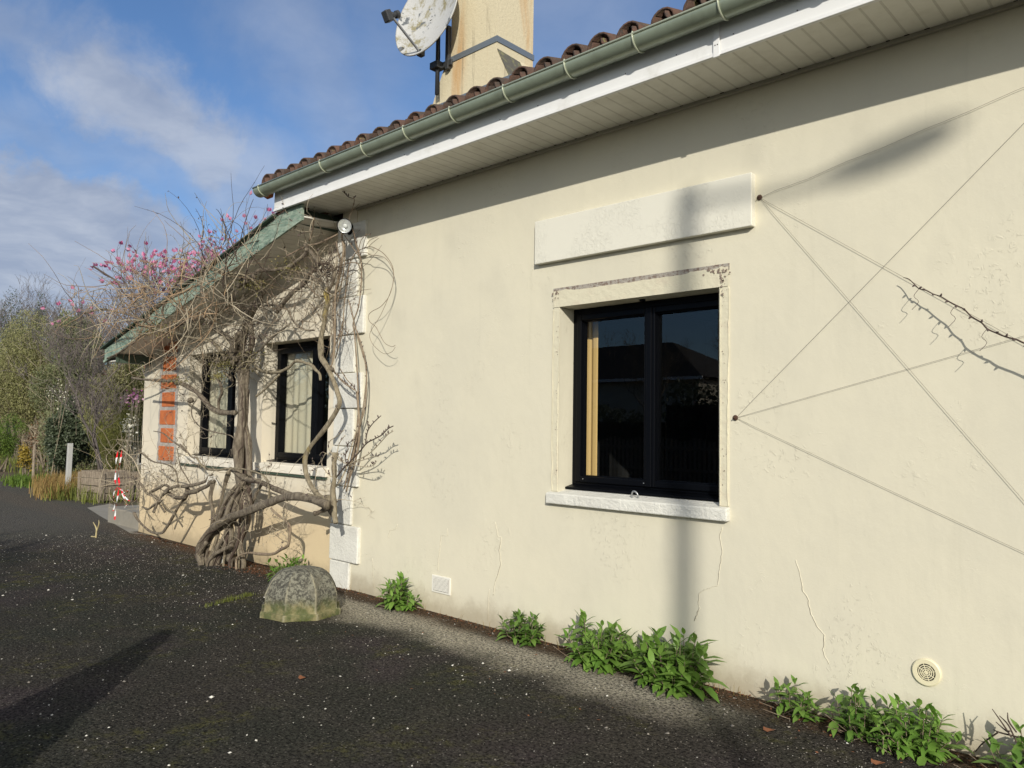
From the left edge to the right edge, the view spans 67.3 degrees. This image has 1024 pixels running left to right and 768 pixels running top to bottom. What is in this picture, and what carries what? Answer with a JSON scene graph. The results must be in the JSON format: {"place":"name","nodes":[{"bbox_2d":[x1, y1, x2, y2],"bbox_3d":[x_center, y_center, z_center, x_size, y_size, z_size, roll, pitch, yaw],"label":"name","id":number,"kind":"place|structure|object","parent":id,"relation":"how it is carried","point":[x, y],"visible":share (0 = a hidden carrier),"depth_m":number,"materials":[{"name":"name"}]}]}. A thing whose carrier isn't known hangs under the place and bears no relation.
{"place":"outdoors","nodes":[
{"label":"outdoors","id":0,"kind":"place"},
{"bbox_2d":[26,292,47,441],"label":"conifer","id":1,"kind":"object","parent":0,"point":[39,303],"visible":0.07,"depth_m":41.74,"materials":[{"name":"green plant"}]},
{"bbox_2d":[0,444,140,505],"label":"soil","id":2,"kind":"structure","parent":0,"point":[5,473],"depth_m":22.73,"materials":[{"name":"brown soil"}]},
{"bbox_2d":[0,413,29,471],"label":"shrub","id":3,"kind":"object","parent":2,"relation":"on","point":[8,446],"visible":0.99,"depth_m":23.65,"materials":[{"name":"green plant"}]},
{"bbox_2d":[0,288,39,438],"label":"conifer","id":4,"kind":"object","parent":2,"relation":"on","point":[6,305],"visible":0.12,"depth_m":48.91,"materials":[{"name":"green plant"}]},
{"bbox_2d":[16,442,36,476],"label":"yellow shrub","id":5,"kind":"object","parent":2,"relation":"on","point":[23,455],"visible":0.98,"depth_m":20.73,"materials":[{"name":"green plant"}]},
{"bbox_2d":[0,472,59,487],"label":"ground cover","id":6,"kind":"object","parent":2,"relation":"on","point":[22,480],"visible":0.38,"depth_m":18.76,"materials":[{"name":"green plant"}]},
{"bbox_2d":[0,301,60,461],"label":"shrub","id":7,"kind":"object","parent":2,"relation":"on","point":[14,397],"visible":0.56,"depth_m":29.07,"materials":[{"name":"green plant"}]},
{"bbox_2d":[17,402,49,470],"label":"shrub","id":8,"kind":"object","parent":2,"relation":"on","point":[30,436],"visible":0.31,"depth_m":24.04,"materials":[{"name":"green plant"}]},
{"bbox_2d":[36,379,74,475],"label":"flowering shrub","id":9,"kind":"object","parent":2,"relation":"on","point":[59,422],"visible":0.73,"depth_m":19.86,"materials":[{"name":"plant"}]},
{"bbox_2d":[11,300,114,472],"bbox_3d":[-12.908,0.089,23.201,3.356,5.322,2.769,1,-3,6],"label":"shrub","id":10,"kind":"object","parent":2,"relation":"on","point":[55,372],"visible":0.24,"depth_m":22.70,"materials":[{"name":"green plant"}]},
{"bbox_2d":[0,445,140,475],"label":"rough grass","id":11,"kind":"structure","parent":2,"relation":"on","point":[13,464],"depth_m":24.23,"materials":[{"name":"green plant"}]},
{"bbox_2d":[29,467,113,499],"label":"dry grass","id":12,"kind":"structure","parent":2,"relation":"on","point":[46,484],"depth_m":16.04,"materials":[{"name":"beige plant"}]},
{"bbox_2d":[43,396,110,473],"bbox_3d":[-11.555,1.386,20.367,1.812,2.481,1.590,-2,-4,43],"label":"holly","id":13,"kind":"object","parent":2,"relation":"on","point":[71,430],"visible":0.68,"depth_m":20.01,"materials":[{"name":"green plant"}]},
{"bbox_2d":[38,296,123,363],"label":"bare tree","id":14,"kind":"object","parent":2,"relation":"on","point":[103,334],"visible":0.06,"depth_m":44.45,"materials":[{"name":"brown plant"}]},
{"bbox_2d":[41,481,139,504],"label":"grass","id":15,"kind":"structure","parent":2,"relation":"on","point":[70,494],"depth_m":15.26,"materials":[{"name":"green plant"}]},
{"bbox_2d":[43,366,144,470],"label":"neighbour house","id":16,"kind":"structure","parent":2,"relation":"on","point":[138,458],"depth_m":25.16,"materials":[{"name":"white plastic"}]},
{"bbox_2d":[138,435,141,463],"bbox_3d":[-11.737,1.558,24.682,1.000,2.100,0.090,-2,-4,43],"label":"window","id":17,"kind":"structure","parent":16,"relation":"in","point":[139,458],"depth_m":24.83,"materials":[{"name":"white plastic"}]},
{"bbox_2d":[77,469,133,502],"bbox_3d":[-8.178,2.045,15.474,0.830,0.605,0.680,-1,-4,32],"label":"wooden planter","id":18,"kind":"object","parent":2,"relation":"on","point":[84,478],"visible":0.77,"depth_m":15.26,"materials":[{"name":"brown wood"}]},
{"bbox_2d":[71,349,144,469],"bbox_3d":[-9.939,0.563,19.657,1.976,4.006,1.756,0,-3,18],"label":"shrub","id":19,"kind":"object","parent":2,"relation":"on","point":[121,377],"visible":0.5,"depth_m":19.33,"materials":[{"name":"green plant"}]},
{"bbox_2d":[112,471,140,500],"bbox_3d":[-7.954,2.112,15.950,0.880,0.530,0.780,-2,-4,38],"label":"wooden planter","id":20,"kind":"object","parent":2,"relation":"on","point":[138,485],"visible":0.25,"depth_m":15.66,"materials":[{"name":"brown wood"}]},
{"bbox_2d":[116,408,138,471],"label":"flowering shrub","id":21,"kind":"object","parent":2,"relation":"on","point":[130,426],"visible":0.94,"depth_m":16.51,"materials":[{"name":"plant"}]},
{"bbox_2d":[115,388,143,471],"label":"flowering shrub","id":22,"kind":"object","parent":2,"relation":"on","point":[135,398],"visible":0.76,"depth_m":16.95,"materials":[{"name":"purple plant"}]},
{"bbox_2d":[90,229,224,375],"bbox_3d":[-7.294,-0.573,16.144,3.772,5.941,3.024,-2,-4,43],"label":"magnolia","id":23,"kind":"object","parent":2,"relation":"on","point":[161,254],"visible":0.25,"depth_m":15.82,"materials":[{"name":"pink plant"}]},
{"bbox_2d":[174,229,239,281],"bbox_3d":[-7.634,-0.783,19.818,2.447,6.785,4.877,2,-4,-26],"label":"magnolia","id":24,"kind":"object","parent":2,"relation":"on","point":[203,241],"visible":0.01,"depth_m":19.29,"materials":[{"name":"pink plant"}]},
{"bbox_2d":[212,190,274,259],"bbox_3d":[-4.898,-0.852,17.567,4.339,6.746,4.373,-2,-4,43],"label":"magnolia","id":25,"kind":"object","parent":2,"relation":"on","point":[254,216],"visible":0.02,"depth_m":17.23,"materials":[{"name":"pink plant"}]},
{"bbox_2d":[85,403,141,469],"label":"shrub","id":26,"kind":"object","parent":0,"point":[110,437],"visible":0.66,"depth_m":18.54,"materials":[{"name":"green plant"}]},
{"bbox_2d":[88,504,149,534],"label":"path","id":27,"kind":"structure","parent":0,"point":[101,510],"depth_m":13.43,"materials":[{"name":"concrete"}]},
{"bbox_2d":[0,0,685,338],"label":"sky","id":28,"kind":"structure","parent":0,"point":[109,108],"materials":[{"name":"blue"}]},
{"bbox_2d":[0,434,1014,767],"bbox_3d":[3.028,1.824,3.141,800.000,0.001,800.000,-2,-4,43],"label":"ground","id":29,"kind":"structure","parent":0,"point":[252,686],"depth_m":4.64,"materials":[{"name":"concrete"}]},
{"bbox_2d":[1,305,49,342],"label":"bare tree","id":30,"kind":"object","parent":29,"relation":"on","point":[18,322],"visible":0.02,"depth_m":68.74,"materials":[{"name":"brown plant"}]},
{"bbox_2d":[32,444,35,481],"bbox_3d":[-11.726,1.983,18.858,0.068,1.000,0.067,-2,-4,43],"label":"wooden post","id":31,"kind":"object","parent":29,"relation":"on","point":[34,458],"visible":0.65,"depth_m":18.84,"materials":[{"name":"brown wood"}]},
{"bbox_2d":[0,273,69,419],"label":"bare tree","id":32,"kind":"object","parent":29,"relation":"on","point":[32,308],"visible":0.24,"depth_m":61.48,"materials":[{"name":"grey plant"}]},
{"bbox_2d":[0,297,84,351],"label":"bare tree","id":33,"kind":"object","parent":29,"relation":"on","point":[31,317],"visible":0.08,"depth_m":60.32,"materials":[{"name":"brown plant"}]},
{"bbox_2d":[65,443,72,487],"bbox_3d":[-9.332,1.834,16.186,0.139,1.170,0.090,-2,-4,43],"label":"fence post","id":34,"kind":"object","parent":29,"relation":"on","point":[69,460],"visible":0.56,"depth_m":16.16,"materials":[{"name":"grey concrete"}]},
{"bbox_2d":[0,286,140,469],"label":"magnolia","id":35,"kind":"object","parent":29,"relation":"on","point":[100,409],"visible":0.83,"depth_m":16.27,"materials":[{"name":"brown plant"}]},
{"bbox_2d":[32,311,137,354],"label":"bare tree","id":36,"kind":"object","parent":29,"relation":"on","point":[103,319],"visible":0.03,"depth_m":56.27,"materials":[{"name":"brown plant"}]},
{"bbox_2d":[91,522,98,537],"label":"dry weed","id":37,"kind":"object","parent":29,"relation":"on","point":[96,528],"visible":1,"depth_m":10.55,"materials":[{"name":"beige plant"}]},
{"bbox_2d":[108,505,138,529],"bbox_3d":[-5.597,2.087,12.110,1.340,0.260,0.980,-2,-4,43],"label":"concrete step","id":38,"kind":"object","parent":29,"relation":"on","point":[126,518],"visible":0.18,"depth_m":11.83,"materials":[{"name":"grey concrete"}]},
{"bbox_2d":[199,592,253,607],"bbox_3d":[-2.546,1.930,6.916,0.167,0.044,0.592,0,-3,18],"label":"moss strip","id":39,"kind":"object","parent":29,"relation":"on","point":[246,594],"visible":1,"depth_m":6.93,"materials":[{"name":"green plant"}]},
{"bbox_2d":[266,553,306,581],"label":"leafy plant","id":40,"kind":"object","parent":29,"relation":"on","point":[293,561],"visible":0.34,"depth_m":7.84,"materials":[{"name":"green plant"}]},
{"bbox_2d":[260,565,340,621],"bbox_3d":[-1.796,1.762,6.558,0.654,0.402,0.655,-1,-4,30],"label":"stone bollard","id":41,"kind":"object","parent":29,"relation":"on","point":[300,593],"visible":0.98,"depth_m":6.34,"materials":[{"name":"grey stone"}]},
{"bbox_2d":[2,535,654,752],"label":"stone chips","id":42,"kind":"object","parent":29,"relation":"on","point":[235,646],"visible":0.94,"depth_m":5.03,"materials":[{"name":"white stone"}]},
{"bbox_2d":[374,571,423,611],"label":"leafy plant","id":43,"kind":"object","parent":29,"relation":"on","point":[396,597],"visible":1,"depth_m":6.70,"materials":[{"name":"green plant"}]},
{"bbox_2d":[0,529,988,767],"bbox_3d":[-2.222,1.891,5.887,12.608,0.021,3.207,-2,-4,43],"label":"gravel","id":44,"kind":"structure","parent":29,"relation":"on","point":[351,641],"depth_m":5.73,"materials":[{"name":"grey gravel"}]},
{"bbox_2d":[494,609,546,646],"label":"leafy plant","id":45,"kind":"object","parent":29,"relation":"on","point":[523,632],"visible":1,"depth_m":5.73,"materials":[{"name":"green plant"}]},
{"bbox_2d":[100,0,1023,765],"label":"house","id":46,"kind":"structure","parent":29,"relation":"on","point":[618,300],"depth_m":5.04,"materials":[{"name":"beige paint"}]},
{"bbox_2d":[28,168,381,568],"bbox_3d":[-4.228,0.117,9.171,7.537,4.600,2.403,-2,-4,43],"label":"climbing vine","id":47,"kind":"object","parent":46,"relation":"attached to","point":[228,513],"visible":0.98,"depth_m":8.45,"materials":[{"name":"brown plant"}]},
{"bbox_2d":[113,449,140,519],"bbox_3d":[-5.123,1.336,10.193,0.802,0.948,0.100,-2,-4,37],"label":"barrier tape","id":48,"kind":"object","parent":47,"relation":"hanging from","point":[123,495],"visible":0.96,"depth_m":10.28,"materials":[{"name":"red plastic"}]},
{"bbox_2d":[205,473,217,488],"bbox_3d":[-3.425,1.114,8.831,0.353,0.174,0.078,-2,-4,43],"label":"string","id":49,"kind":"object","parent":47,"relation":"attached to","point":[209,479],"visible":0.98,"depth_m":8.86,"materials":[{"name":"white"}]},
{"bbox_2d":[321,415,392,486],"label":"bare shrub","id":50,"kind":"object","parent":47,"relation":"attached to","point":[347,463],"visible":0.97,"depth_m":7.16,"materials":[{"name":"brown plant"}]},
{"bbox_2d":[193,350,329,457],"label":"window","id":51,"kind":"structure","parent":46,"relation":"in","point":[213,422],"depth_m":10.14,"materials":[{"name":"black metal"}]},
{"bbox_2d":[267,339,329,465],"bbox_3d":[-2.295,0.207,8.596,1.375,1.375,0.195,-2,-4,43],"label":"window","id":52,"kind":"structure","parent":46,"relation":"in","point":[300,392],"depth_m":8.83,"materials":[{"name":"black metal"}]},
{"bbox_2d":[337,218,352,234],"bbox_3d":[-1.621,-1.527,7.560,0.146,0.197,0.470,1,-3,-5],"label":"floodlight","id":53,"kind":"object","parent":46,"relation":"attached to","point":[345,224],"visible":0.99,"depth_m":7.37,"materials":[{"name":"white"}]},
{"bbox_2d":[330,191,394,491],"bbox_3d":[-1.505,-0.393,7.218,1.060,2.838,0.364,-2,-4,43],"label":"climbing rose","id":54,"kind":"object","parent":46,"relation":"attached to","point":[357,438],"visible":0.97,"depth_m":7.39,"materials":[{"name":"plant"}]},
{"bbox_2d":[381,0,457,95],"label":"satellite dish","id":55,"kind":"object","parent":46,"relation":"attached to","point":[422,25],"visible":1,"depth_m":7.29,"materials":[{"name":"grey metal"}]},
{"bbox_2d":[565,293,718,501],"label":"window","id":56,"kind":"structure","parent":46,"relation":"in","point":[646,374],"depth_m":7.83,"materials":[{"name":"black glass"}]},
{"bbox_2d":[134,533,1013,767],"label":"fallen leaves","id":57,"kind":"object","parent":29,"relation":"on","point":[255,566],"visible":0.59,"depth_m":6.01,"materials":[{"name":"brown plant"}]},
{"bbox_2d":[553,609,638,675],"bbox_3d":[0.559,1.726,5.171,0.619,0.355,0.437,-2,-4,43],"label":"leafy plant","id":58,"kind":"object","parent":29,"relation":"on","point":[596,653],"visible":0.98,"depth_m":5.11,"materials":[{"name":"green plant"}]},
{"bbox_2d":[341,584,996,764],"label":"dry weeds","id":59,"kind":"object","parent":29,"relation":"on","point":[579,645],"visible":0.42,"depth_m":4.78,"materials":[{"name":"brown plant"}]},
{"bbox_2d":[617,625,728,703],"bbox_3d":[0.992,1.685,4.742,0.727,0.402,0.471,-2,-4,43],"label":"leafy plant","id":60,"kind":"object","parent":29,"relation":"on","point":[676,673],"visible":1,"depth_m":4.71,"materials":[{"name":"green plant"}]},
{"bbox_2d":[763,726,774,731],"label":"dead leaf","id":61,"kind":"object","parent":29,"relation":"on","point":[766,729],"visible":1,"depth_m":4.10,"materials":[{"name":"brown plant"}]},
{"bbox_2d":[760,675,824,722],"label":"leafy plant","id":62,"kind":"object","parent":29,"relation":"on","point":[799,711],"visible":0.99,"depth_m":4.31,"materials":[{"name":"green plant"}]},
{"bbox_2d":[819,683,892,742],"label":"leafy plant","id":63,"kind":"object","parent":29,"relation":"on","point":[854,721],"visible":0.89,"depth_m":4.05,"materials":[{"name":"green plant"}]},
{"bbox_2d":[871,758,884,764],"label":"dead leaf","id":64,"kind":"object","parent":29,"relation":"on","point":[876,762],"visible":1,"depth_m":3.72,"materials":[{"name":"brown plant"}]},
{"bbox_2d":[870,726,912,757],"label":"leafy plant","id":65,"kind":"object","parent":29,"relation":"on","point":[897,752],"visible":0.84,"depth_m":3.82,"materials":[{"name":"green plant"}]},
{"bbox_2d":[868,692,973,765],"bbox_3d":[2.012,1.710,3.865,0.532,0.285,0.342,-2,-4,43],"label":"leafy plant","id":66,"kind":"object","parent":29,"relation":"on","point":[924,740],"visible":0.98,"depth_m":3.81,"materials":[{"name":"green plant"}]},
{"bbox_2d":[953,718,1023,767],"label":"leafy plant","id":67,"kind":"object","parent":29,"relation":"on","point":[1016,750],"visible":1,"depth_m":3.55,"materials":[{"name":"green plant"}]},
{"bbox_2d":[975,709,1018,751],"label":"dead plant","id":68,"kind":"object","parent":29,"relation":"on","point":[997,732],"visible":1,"depth_m":3.57,"materials":[{"name":"brown plant"}]},
{"bbox_3d":[1.525,-1.155,4.751,0.036,0.036,0.032,-2,-4,43],"label":"eye bolt","id":69,"kind":"object","parent":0,"visible":0},
{"bbox_2d":[761,198,1012,337],"bbox_3d":[2.242,-0.456,4.031,1.982,1.448,0.008,-2,-4,43],"label":"trellis wire","id":70,"kind":"object","parent":69,"relation":"attached to","point":[884,266],"visible":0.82,"depth_m":4.25,"materials":[{"name":"silver metal"}]},
{"bbox_2d":[903,277,1023,350],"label":"vine shoot","id":71,"kind":"object","parent":70,"relation":"hanging from","point":[981,322],"visible":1,"depth_m":3.84,"materials":[{"name":"brown plant"}]},
{"bbox_2d":[761,199,1023,500],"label":"trellis wire","id":72,"kind":"object","parent":69,"relation":"attached to","point":[897,355],"visible":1,"depth_m":4.14,"materials":[{"name":"silver metal"}]},
{"bbox_2d":[769,87,1023,193],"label":"trellis wire","id":73,"kind":"object","parent":69,"relation":"attached to","point":[901,139],"visible":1,"depth_m":4.19,"materials":[{"name":"silver metal"}]},
{"bbox_3d":[1.386,0.210,4.786,0.036,0.036,0.032,-2,-4,43],"label":"eye bolt","id":74,"kind":"object","parent":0,"visible":0},
{"bbox_2d":[737,123,1023,416],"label":"trellis wire","id":75,"kind":"object","parent":74,"relation":"attached to","point":[882,267],"visible":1,"depth_m":4.21,"materials":[{"name":"silver metal"}]},
{"bbox_2d":[737,418,1023,552],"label":"trellis wire","id":76,"kind":"object","parent":74,"relation":"attached to","point":[885,488],"visible":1,"depth_m":4.15,"materials":[{"name":"silver metal"}]},
{"bbox_2d":[740,336,1022,416],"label":"trellis wire","id":77,"kind":"object","parent":74,"relation":"attached to","point":[881,376],"visible":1,"depth_m":4.21,"materials":[{"name":"silver metal"}]}
]}

